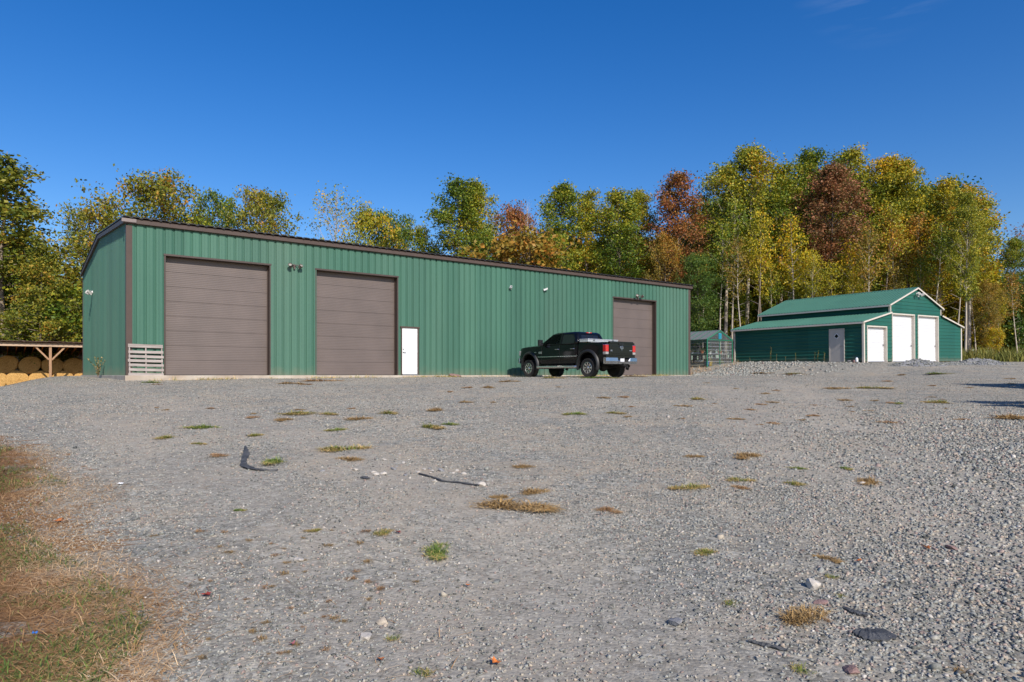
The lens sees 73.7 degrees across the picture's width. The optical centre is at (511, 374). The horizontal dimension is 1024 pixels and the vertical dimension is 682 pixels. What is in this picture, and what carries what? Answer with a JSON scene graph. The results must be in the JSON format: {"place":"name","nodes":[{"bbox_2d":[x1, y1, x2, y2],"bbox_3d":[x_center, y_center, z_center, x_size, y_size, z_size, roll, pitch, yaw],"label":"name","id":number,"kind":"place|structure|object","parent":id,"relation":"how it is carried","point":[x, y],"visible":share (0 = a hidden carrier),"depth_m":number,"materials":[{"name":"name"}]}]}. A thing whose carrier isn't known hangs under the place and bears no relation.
{"place":"outdoors","nodes":[
{"label":"outdoors","id":0,"kind":"place"},
{"bbox_2d":[0,357,1023,681],"bbox_3d":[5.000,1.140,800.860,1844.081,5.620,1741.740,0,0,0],"label":"ground","id":1,"kind":"structure","parent":0,"point":[636,669],"depth_m":5.69,"materials":[{"name":"grey gravel"}]},
{"bbox_2d":[6,370,28,384],"bbox_3d":[-34.159,0.412,47.186,1.487,1.346,1.242,47,-26,-27],"label":"hay bale","id":2,"kind":"object","parent":1,"relation":"on","point":[15,376],"visible":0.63,"depth_m":46.67},
{"bbox_2d":[0,355,18,373],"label":"hay bale","id":3,"kind":"object","parent":2,"relation":"on","point":[8,363],"visible":0.94,"depth_m":46.56},
{"bbox_2d":[2,255,57,339],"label":"broadleaf tree","id":4,"kind":"object","parent":1,"relation":"on","point":[10,279],"visible":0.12,"depth_m":54.35,"materials":[{"name":"green plant"}]},
{"bbox_2d":[29,371,48,379],"bbox_3d":[-33.127,0.405,47.957,1.487,1.365,1.242,-12,7,-36],"label":"hay bale","id":5,"kind":"object","parent":1,"relation":"on","point":[38,375],"visible":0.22,"depth_m":47.41},
{"bbox_2d":[18,356,40,373],"bbox_3d":[-33.728,-0.676,47.758,1.383,1.184,1.242,-36,21,-31],"label":"hay bale","id":6,"kind":"object","parent":5,"relation":"on","point":[26,365],"visible":0.93,"depth_m":47.29},
{"bbox_2d":[41,357,63,373],"bbox_3d":[-32.687,-0.640,48.535,1.349,1.187,1.242,-6,3,-37],"label":"hay bale","id":7,"kind":"object","parent":5,"relation":"on","point":[57,365],"visible":0.67,"depth_m":48.10},
{"bbox_2d":[0,235,81,370],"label":"broadleaf tree","id":8,"kind":"object","parent":1,"relation":"on","point":[41,262],"visible":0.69,"depth_m":49.21,"materials":[{"name":"green plant"}]},
{"bbox_2d":[0,340,81,376],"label":"hay shelter","id":9,"kind":"object","parent":1,"relation":"on","point":[31,346],"visible":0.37,"depth_m":46.36,"materials":[{"name":"brown wood"}]},
{"bbox_2d":[2,279,81,370],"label":"broadleaf tree","id":10,"kind":"object","parent":1,"relation":"on","point":[75,292],"visible":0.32,"depth_m":50.26,"materials":[{"name":"green plant"}]},
{"bbox_2d":[0,150,94,355],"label":"broadleaf tree","id":11,"kind":"object","parent":1,"relation":"on","point":[18,214],"visible":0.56,"depth_m":52.88,"materials":[{"name":"green plant"}]},
{"bbox_2d":[0,445,154,681],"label":"lawn grass","id":12,"kind":"structure","parent":1,"relation":"on","point":[75,645],"depth_m":3.64,"materials":[{"name":"brown plant"}]},
{"bbox_2d":[43,196,145,286],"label":"broadleaf tree","id":13,"kind":"object","parent":1,"relation":"on","point":[102,218],"visible":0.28,"depth_m":59.15,"materials":[{"name":"green plant"}]},
{"bbox_2d":[71,163,211,228],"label":"broadleaf tree","id":14,"kind":"object","parent":1,"relation":"on","point":[159,190],"visible":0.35,"depth_m":62.12,"materials":[{"name":"green plant"}]},
{"bbox_2d":[180,187,248,228],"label":"broadleaf tree","id":15,"kind":"object","parent":1,"relation":"on","point":[200,201],"visible":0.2,"depth_m":63.00,"materials":[{"name":"green plant"}]},
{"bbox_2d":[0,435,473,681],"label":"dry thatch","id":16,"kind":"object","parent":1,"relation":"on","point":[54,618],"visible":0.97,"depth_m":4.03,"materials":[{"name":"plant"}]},
{"bbox_2d":[210,184,305,235],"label":"broadleaf tree","id":17,"kind":"object","parent":1,"relation":"on","point":[254,204],"visible":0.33,"depth_m":61.88,"materials":[{"name":"green plant"}]},
{"bbox_2d":[240,445,277,470],"bbox_3d":[-3.299,1.036,8.513,0.323,0.134,1.824,0,0,-32],"label":"rubber strip","id":18,"kind":"object","parent":1,"relation":"on","point":[245,456],"visible":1,"depth_m":8.23,"materials":[{"name":"grey rubber"}]},
{"bbox_2d":[305,180,364,243],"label":"broadleaf tree","id":19,"kind":"object","parent":1,"relation":"on","point":[332,210],"visible":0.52,"depth_m":61.70,"materials":[{"name":"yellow plant"}]},
{"bbox_2d":[332,199,415,249],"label":"broadleaf tree","id":20,"kind":"object","parent":1,"relation":"on","point":[366,221],"visible":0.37,"depth_m":61.24,"materials":[{"name":"yellow plant"}]},
{"bbox_2d":[81,375,689,380],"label":"concrete slab","id":21,"kind":"structure","parent":1,"relation":"on","point":[150,377],"depth_m":26.21,"materials":[{"name":"grey concrete"}]},
{"bbox_2d":[128,344,163,374],"bbox_3d":[-12.922,-0.509,24.093,1.124,1.144,0.128,1,-14,-37],"label":"wood pallet","id":22,"kind":"object","parent":21,"relation":"on","point":[146,360],"visible":1,"depth_m":24.05,"materials":[{"name":"white wood"}]},
{"bbox_2d":[80,215,693,374],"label":"metal shop","id":23,"kind":"structure","parent":21,"relation":"on","point":[195,299],"depth_m":29.16,"materials":[{"name":"green metal"}]},
{"bbox_2d":[164,254,271,374],"bbox_3d":[-11.086,-2.163,25.821,3.830,4.395,0.340,0,0,-37],"label":"overhead door","id":24,"kind":"structure","parent":23,"relation":"in","point":[217,312],"depth_m":25.88,"materials":[{"name":"brown metal"}]},
{"bbox_2d":[315,268,398,374],"bbox_3d":[-6.620,-2.163,29.158,3.800,4.395,0.340,0,0,-37],"label":"overhead door","id":25,"kind":"structure","parent":23,"relation":"in","point":[356,313],"depth_m":29.24,"materials":[{"name":"brown metal"}]},
{"bbox_2d":[400,326,419,374],"bbox_3d":[-4.576,-1.067,30.529,0.960,2.165,0.140,0,0,-37],"label":"walk door","id":26,"kind":"structure","parent":23,"relation":"in","point":[409,335],"depth_m":30.52,"materials":[{"name":"white paint"}]},
{"bbox_2d":[613,296,656,374],"bbox_3d":[6.981,-2.172,39.323,3.640,4.415,0.340,0,0,-37],"label":"overhead door","id":27,"kind":"structure","parent":23,"relation":"in","point":[634,319],"depth_m":39.76,"materials":[{"name":"brown metal"}]},
{"bbox_2d":[363,208,421,250],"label":"broadleaf tree","id":28,"kind":"object","parent":1,"relation":"on","point":[405,228],"visible":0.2,"depth_m":63.05,"materials":[{"name":"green plant"}]},
{"bbox_2d":[391,224,442,253],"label":"broadleaf tree","id":29,"kind":"object","parent":1,"relation":"on","point":[419,233],"visible":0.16,"depth_m":65.23,"materials":[{"name":"green plant"}]},
{"bbox_2d":[149,374,697,380],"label":"wall weeds","id":30,"kind":"object","parent":1,"relation":"on","point":[403,376],"depth_m":29.59,"materials":[{"name":"plant"}]},
{"bbox_2d":[422,539,452,559],"bbox_3d":[-0.560,1.257,4.946,0.314,0.078,0.604,0,0,-7],"label":"weed tuft","id":31,"kind":"object","parent":1,"relation":"on","point":[435,552],"visible":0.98,"depth_m":4.90,"materials":[{"name":"green plant"}]},
{"bbox_2d":[413,172,500,259],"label":"broadleaf tree","id":32,"kind":"object","parent":1,"relation":"on","point":[455,191],"visible":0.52,"depth_m":62.45,"materials":[{"name":"green plant"}]},
{"bbox_2d":[445,175,508,258],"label":"broadleaf tree","id":33,"kind":"object","parent":1,"relation":"on","point":[482,196],"visible":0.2,"depth_m":64.16,"materials":[{"name":"green plant"}]},
{"bbox_2d":[448,224,523,262],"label":"broadleaf tree","id":34,"kind":"object","parent":1,"relation":"on","point":[481,238],"visible":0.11,"depth_m":60.33,"materials":[{"name":"green plant"}]},
{"bbox_2d":[485,199,551,264],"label":"broadleaf tree","id":35,"kind":"object","parent":1,"relation":"on","point":[512,215],"visible":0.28,"depth_m":61.51,"materials":[{"name":"orange plant"}]},
{"bbox_2d":[467,497,570,512],"bbox_3d":[0.036,1.172,6.262,1.079,0.102,0.564,0,0,14],"label":"weed tuft","id":36,"kind":"object","parent":1,"relation":"on","point":[503,504],"visible":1,"depth_m":6.19,"materials":[{"name":"brown plant"}]},
{"bbox_2d":[460,220,587,269],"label":"broadleaf tree","id":37,"kind":"object","parent":1,"relation":"on","point":[521,243],"visible":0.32,"depth_m":55.90,"materials":[{"name":"orange plant"}]},
{"bbox_2d":[531,233,579,270],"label":"broadleaf tree","id":38,"kind":"object","parent":1,"relation":"on","point":[559,239],"visible":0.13,"depth_m":58.73,"materials":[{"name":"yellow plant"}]},
{"bbox_2d":[534,178,598,271],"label":"broadleaf tree","id":39,"kind":"object","parent":1,"relation":"on","point":[562,193],"visible":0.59,"depth_m":61.97,"materials":[{"name":"green plant"}]},
{"bbox_2d":[518,332,636,376],"bbox_3d":[2.894,-0.906,30.916,2.426,2.007,6.086,0,0,-40],"label":"pickup truck","id":40,"kind":"object","parent":1,"relation":"on","point":[557,354],"visible":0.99,"depth_m":29.90,"materials":[{"name":"black paint"}]},
{"bbox_2d":[565,186,616,273],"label":"broadleaf tree","id":41,"kind":"object","parent":1,"relation":"on","point":[586,207],"visible":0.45,"depth_m":62.57,"materials":[{"name":"green plant"}]},
{"bbox_2d":[581,186,650,277],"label":"broadleaf tree","id":42,"kind":"object","parent":1,"relation":"on","point":[626,227],"visible":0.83,"depth_m":60.91,"materials":[{"name":"green plant"}]},
{"bbox_2d":[617,186,663,278],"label":"broadleaf tree","id":43,"kind":"object","parent":1,"relation":"on","point":[645,199],"visible":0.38,"depth_m":63.23,"materials":[{"name":"green plant"}]},
{"bbox_2d":[642,230,685,282],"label":"broadleaf tree","id":44,"kind":"object","parent":1,"relation":"on","point":[663,238],"visible":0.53,"depth_m":59.39,"materials":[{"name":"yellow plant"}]},
{"bbox_2d":[637,168,714,299],"bbox_3d":[14.852,-9.516,60.845,7.404,17.767,6.248,0,0,7],"label":"broadleaf tree","id":45,"kind":"object","parent":1,"relation":"on","point":[673,209],"visible":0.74,"depth_m":60.22,"materials":[{"name":"brown plant"}]},
{"bbox_2d":[674,251,728,359],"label":"broadleaf tree","id":46,"kind":"object","parent":1,"relation":"on","point":[701,262],"visible":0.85,"depth_m":56.59,"materials":[{"name":"green plant"}]},
{"bbox_2d":[690,330,732,366],"bbox_3d":[13.184,-1.792,48.261,2.809,2.584,3.800,0,0,-34],"label":"greenhouse","id":47,"kind":"object","parent":1,"relation":"on","point":[719,341],"visible":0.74,"depth_m":47.03,"materials":[{"name":"teal"}]},
{"bbox_2d":[700,218,739,348],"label":"slender tree","id":48,"kind":"object","parent":1,"relation":"on","point":[717,244],"visible":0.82,"depth_m":57.57,"materials":[{"name":"green plant"}]},
{"bbox_2d":[690,162,768,358],"bbox_3d":[19.697,-10.202,62.221,7.560,18.500,7.914,0,0,-31],"label":"broadleaf tree","id":49,"kind":"object","parent":1,"relation":"on","point":[714,183],"visible":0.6,"depth_m":61.43,"materials":[{"name":"green plant"}]},
{"bbox_2d":[711,193,755,338],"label":"slender tree","id":50,"kind":"object","parent":1,"relation":"on","point":[736,206],"visible":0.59,"depth_m":58.66,"materials":[{"name":"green plant"}]},
{"bbox_2d":[718,234,757,326],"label":"slender tree","id":51,"kind":"object","parent":1,"relation":"on","point":[741,255],"visible":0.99,"depth_m":56.51,"materials":[{"name":"green plant"}]},
{"bbox_2d":[717,291,765,352],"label":"understory tree","id":52,"kind":"object","parent":1,"relation":"on","point":[742,299],"visible":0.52,"depth_m":62.89,"materials":[{"name":"green plant"}]},
{"bbox_2d":[707,138,791,324],"bbox_3d":[21.610,-11.170,62.000,7.819,20.262,7.669,0,0,35],"label":"broadleaf tree","id":53,"kind":"object","parent":1,"relation":"on","point":[750,158],"visible":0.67,"depth_m":60.93,"materials":[{"name":"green plant"}]},
{"bbox_2d":[742,242,774,320],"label":"slender tree","id":54,"kind":"object","parent":1,"relation":"on","point":[764,285],"visible":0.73,"depth_m":57.30,"materials":[{"name":"green plant"}]},
{"bbox_2d":[743,208,784,321],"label":"slender tree","id":55,"kind":"object","parent":1,"relation":"on","point":[759,223],"visible":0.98,"depth_m":56.85,"materials":[{"name":"yellow plant"}]},
{"bbox_2d":[761,259,785,307],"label":"slender tree","id":56,"kind":"object","parent":1,"relation":"on","point":[769,288],"visible":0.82,"depth_m":57.48,"materials":[{"name":"yellow plant"}]},
{"bbox_2d":[693,360,873,375],"bbox_3d":[15.057,-0.401,42.095,8.201,1.112,11.550,0,0,-37],"label":"rock rubble","id":57,"kind":"object","parent":1,"relation":"on","point":[730,372],"visible":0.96,"depth_m":41.85,"materials":[{"name":"stone"}]},
{"bbox_2d":[751,158,819,303],"bbox_3d":[24.679,-10.253,62.081,6.867,18.455,6.208,0,0,32],"label":"broadleaf tree","id":58,"kind":"object","parent":1,"relation":"on","point":[784,181],"visible":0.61,"depth_m":61.47,"materials":[{"name":"green plant"}]},
{"bbox_2d":[770,236,804,299],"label":"slender tree","id":59,"kind":"object","parent":1,"relation":"on","point":[786,267],"visible":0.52,"depth_m":59.77,"materials":[{"name":"yellow plant"}]},
{"bbox_2d":[771,258,803,301],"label":"slender tree","id":60,"kind":"object","parent":1,"relation":"on","point":[789,297],"visible":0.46,"depth_m":59.39,"materials":[{"name":"green plant"}]},
{"bbox_2d":[771,207,817,299],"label":"slender tree","id":61,"kind":"object","parent":1,"relation":"on","point":[795,235],"visible":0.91,"depth_m":57.24,"materials":[{"name":"yellow plant"}]},
{"bbox_2d":[772,603,833,628],"bbox_3d":[1.638,1.340,3.870,0.551,0.089,0.329,0,0,-40],"label":"weed tuft","id":62,"kind":"object","parent":1,"relation":"on","point":[801,615],"visible":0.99,"depth_m":3.83,"materials":[{"name":"beige plant"}]},
{"bbox_2d":[795,249,823,298],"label":"slender tree","id":63,"kind":"object","parent":1,"relation":"on","point":[806,274],"visible":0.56,"depth_m":58.05,"materials":[{"name":"yellow plant"}]},
{"bbox_2d":[766,144,855,297],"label":"broadleaf tree","id":64,"kind":"object","parent":1,"relation":"on","point":[808,163],"visible":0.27,"depth_m":65.21,"materials":[{"name":"green plant"}]},
{"bbox_2d":[797,248,830,297],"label":"slender tree","id":65,"kind":"object","parent":1,"relation":"on","point":[812,286],"visible":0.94,"depth_m":55.98,"materials":[{"name":"yellow plant"}]},
{"bbox_2d":[776,159,879,295],"bbox_3d":[27.778,-9.906,59.668,7.637,17.968,7.400,0,0,-35],"label":"broadleaf tree","id":66,"kind":"object","parent":1,"relation":"on","point":[833,179],"visible":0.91,"depth_m":59.05,"materials":[{"name":"brown plant"}]},
{"bbox_2d":[816,259,846,295],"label":"slender tree","id":67,"kind":"object","parent":1,"relation":"on","point":[831,281],"visible":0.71,"depth_m":56.40,"materials":[{"name":"yellow plant"}]},
{"bbox_2d":[731,287,964,362],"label":"barn","id":68,"kind":"structure","parent":1,"relation":"on","point":[902,324],"depth_m":45.35,"materials":[{"name":"green metal"}]},
{"bbox_2d":[829,328,844,361],"bbox_3d":[20.398,-1.850,42.888,0.140,2.090,1.010,-1,1,-34],"label":"walk door","id":69,"kind":"structure","parent":68,"relation":"in","point":[836,336],"depth_m":42.86,"materials":[{"name":"grey paint"}]},
{"bbox_2d":[866,325,886,362],"bbox_3d":[22.579,-1.872,42.362,2.340,2.305,0.212,-1,1,-34],"label":"roll up door","id":70,"kind":"structure","parent":68,"relation":"in","point":[876,335],"depth_m":42.58,"materials":[{"name":"white metal"}]},
{"bbox_2d":[889,313,914,361],"bbox_3d":[25.258,-2.351,44.169,2.900,3.175,0.212,-1,1,-34],"label":"roll up door","id":71,"kind":"structure","parent":68,"relation":"in","point":[903,325],"depth_m":44.41,"materials":[{"name":"white metal"}]},
{"bbox_2d":[917,315,938,361],"bbox_3d":[27.975,-2.395,46.006,2.860,3.175,0.212,-1,1,-34],"label":"roll up door","id":72,"kind":"structure","parent":68,"relation":"in","point":[928,326],"depth_m":46.28,"materials":[{"name":"white metal"}]},
{"bbox_2d":[833,238,869,294],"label":"slender tree","id":73,"kind":"object","parent":1,"relation":"on","point":[849,251],"visible":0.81,"depth_m":57.28,"materials":[{"name":"yellow plant"}]},
{"bbox_2d":[824,142,895,293],"bbox_3d":[31.842,-11.380,64.237,6.947,20.653,8.232,0,0,-5],"label":"broadleaf tree","id":74,"kind":"object","parent":1,"relation":"on","point":[851,155],"visible":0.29,"depth_m":63.32,"materials":[{"name":"green plant"}]},
{"bbox_2d":[847,253,884,292],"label":"slender tree","id":75,"kind":"object","parent":1,"relation":"on","point":[855,267],"visible":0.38,"depth_m":57.82,"materials":[{"name":"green plant"}]},
{"bbox_2d":[850,214,886,291],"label":"slender tree","id":76,"kind":"object","parent":1,"relation":"on","point":[870,245],"visible":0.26,"depth_m":61.09,"materials":[{"name":"yellow plant"}]},
{"bbox_2d":[848,223,893,291],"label":"slender tree","id":77,"kind":"object","parent":1,"relation":"on","point":[867,237],"visible":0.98,"depth_m":55.82,"materials":[{"name":"yellow plant"}]},
{"bbox_2d":[853,627,896,640],"bbox_3d":[1.914,1.369,3.603,0.208,0.021,0.151,0,0,0],"label":"rock","id":78,"kind":"object","parent":1,"relation":"on","point":[877,634],"visible":1,"depth_m":3.59,"materials":[{"name":"grey stone"}]},
{"bbox_2d":[853,151,933,288],"bbox_3d":[34.852,-10.779,62.781,7.256,19.449,7.596,0,0,35],"label":"broadleaf tree","id":79,"kind":"object","parent":1,"relation":"on","point":[882,164],"visible":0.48,"depth_m":62.12,"materials":[{"name":"yellow plant"}]},
{"bbox_2d":[868,197,918,289],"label":"slender tree","id":80,"kind":"object","parent":1,"relation":"on","point":[890,230],"visible":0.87,"depth_m":57.59,"materials":[{"name":"yellow plant"}]},
{"bbox_2d":[875,212,912,289],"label":"slender tree","id":81,"kind":"object","parent":1,"relation":"on","point":[892,260],"visible":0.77,"depth_m":57.64,"materials":[{"name":"yellow plant"}]},
{"bbox_2d":[872,154,939,287],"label":"broadleaf tree","id":82,"kind":"object","parent":1,"relation":"on","point":[908,176],"visible":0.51,"depth_m":61.26,"materials":[{"name":"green plant"}]},
{"bbox_2d":[885,223,927,288],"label":"slender tree","id":83,"kind":"object","parent":1,"relation":"on","point":[908,269],"visible":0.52,"depth_m":59.25,"materials":[{"name":"yellow plant"}]},
{"bbox_2d":[897,207,937,285],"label":"slender tree","id":84,"kind":"object","parent":1,"relation":"on","point":[917,226],"visible":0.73,"depth_m":58.64,"materials":[{"name":"yellow plant"}]},
{"bbox_2d":[888,358,948,366],"bbox_3d":[22.189,-0.617,37.300,3.375,0.588,2.750,0,0,0],"label":"gravel pile","id":85,"kind":"object","parent":1,"relation":"on","point":[917,362],"visible":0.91,"depth_m":36.84,"materials":[{"name":"grey gravel"}]},
{"bbox_2d":[907,253,938,294],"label":"slender tree","id":86,"kind":"object","parent":1,"relation":"on","point":[919,262],"visible":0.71,"depth_m":57.36,"materials":[{"name":"green plant"}]},
{"bbox_2d":[913,211,955,317],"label":"slender tree","id":87,"kind":"object","parent":1,"relation":"on","point":[925,238],"visible":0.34,"depth_m":58.33,"materials":[{"name":"yellow plant"}]},
{"bbox_2d":[921,258,953,313],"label":"slender tree","id":88,"kind":"object","parent":1,"relation":"on","point":[944,295],"visible":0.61,"depth_m":57.80,"materials":[{"name":"yellow plant"}]},
{"bbox_2d":[917,218,961,304],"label":"slender tree","id":89,"kind":"object","parent":1,"relation":"on","point":[940,243],"visible":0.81,"depth_m":56.83,"materials":[{"name":"yellow plant"}]},
{"bbox_2d":[919,175,963,314],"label":"broadleaf tree","id":90,"kind":"object","parent":1,"relation":"on","point":[943,193],"visible":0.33,"depth_m":60.53,"materials":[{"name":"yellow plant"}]},
{"bbox_2d":[891,173,1009,272],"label":"woodland tree","id":91,"kind":"object","parent":1,"relation":"on","point":[965,182],"visible":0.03,"depth_m":72.85,"materials":[{"name":"green plant"}]},
{"bbox_2d":[883,346,1023,361],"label":"tall weeds","id":92,"kind":"object","parent":1,"relation":"on","point":[1016,355],"visible":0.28,"depth_m":50.87,"materials":[{"name":"green plant"}]},
{"bbox_2d":[938,189,990,351],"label":"broadleaf tree","id":93,"kind":"object","parent":1,"relation":"on","point":[964,209],"visible":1,"depth_m":53.22,"materials":[{"name":"green plant"}]},
{"bbox_2d":[943,226,986,330],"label":"slender tree","id":94,"kind":"object","parent":1,"relation":"on","point":[961,267],"visible":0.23,"depth_m":56.06,"materials":[{"name":"green plant"}]},
{"bbox_2d":[926,182,1010,351],"bbox_3d":[38.725,-8.542,58.376,6.357,15.412,7.326,0,0,20],"label":"broadleaf tree","id":95,"kind":"object","parent":1,"relation":"on","point":[986,206],"visible":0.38,"depth_m":57.08,"materials":[{"name":"green plant"}]},
{"bbox_2d":[937,266,1016,347],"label":"understory tree","id":96,"kind":"object","parent":1,"relation":"on","point":[994,276],"visible":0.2,"depth_m":61.84,"materials":[{"name":"yellow plant"}]},
{"bbox_2d":[942,288,1012,350],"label":"understory tree","id":97,"kind":"object","parent":1,"relation":"on","point":[955,310],"visible":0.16,"depth_m":62.56,"materials":[{"name":"green plant"}]},
{"bbox_2d":[950,358,1016,364],"bbox_3d":[26.456,-0.716,38.500,4.250,0.499,3.000,0,0,0],"label":"gravel pile","id":98,"kind":"object","parent":1,"relation":"on","point":[979,361],"visible":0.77,"depth_m":38.01,"materials":[{"name":"grey gravel"}]},
{"bbox_2d":[962,279,1015,348],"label":"broadleaf tree","id":99,"kind":"object","parent":1,"relation":"on","point":[988,288],"visible":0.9,"depth_m":56.74,"materials":[{"name":"yellow plant"}]},
{"bbox_2d":[978,327,1004,351],"bbox_3d":[38.744,-2.336,54.945,1.829,3.085,1.946,0,0,-32],"label":"shrub","id":100,"kind":"object","parent":1,"relation":"on","point":[998,342],"visible":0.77,"depth_m":54.82,"materials":[{"name":"yellow plant"}]},
{"bbox_2d":[992,236,1023,351],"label":"broadleaf tree","id":101,"kind":"object","parent":1,"relation":"on","point":[1014,253],"visible":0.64,"depth_m":65.50,"materials":[{"name":"green plant"}]},
{"bbox_2d":[996,271,1023,350],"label":"understory tree","id":102,"kind":"object","parent":1,"relation":"on","point":[1019,333],"visible":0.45,"depth_m":62.10,"materials":[{"name":"yellow plant"}]},
{"bbox_2d":[999,272,1023,349],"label":"slender tree","id":103,"kind":"object","parent":1,"relation":"on","point":[1013,284],"visible":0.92,"depth_m":57.85,"materials":[{"name":"yellow plant"}]},
{"bbox_3d":[-31.076,0.402,49.490,1.487,1.326,1.242,-24,14,-34],"label":"hay bale","id":104,"kind":"object","parent":1,"relation":"on","visible":0},
{"bbox_2d":[63,358,81,374],"bbox_3d":[-31.646,-0.610,49.314,1.408,1.190,1.242,-6,4,-37],"label":"hay bale","id":105,"kind":"object","parent":104,"relation":"on","point":[73,366],"visible":0.81,"depth_m":48.80},
{"bbox_2d":[0,0,1023,359],"label":"sky","id":106,"kind":"structure","parent":0,"point":[382,100],"materials":[{"name":"blue"}]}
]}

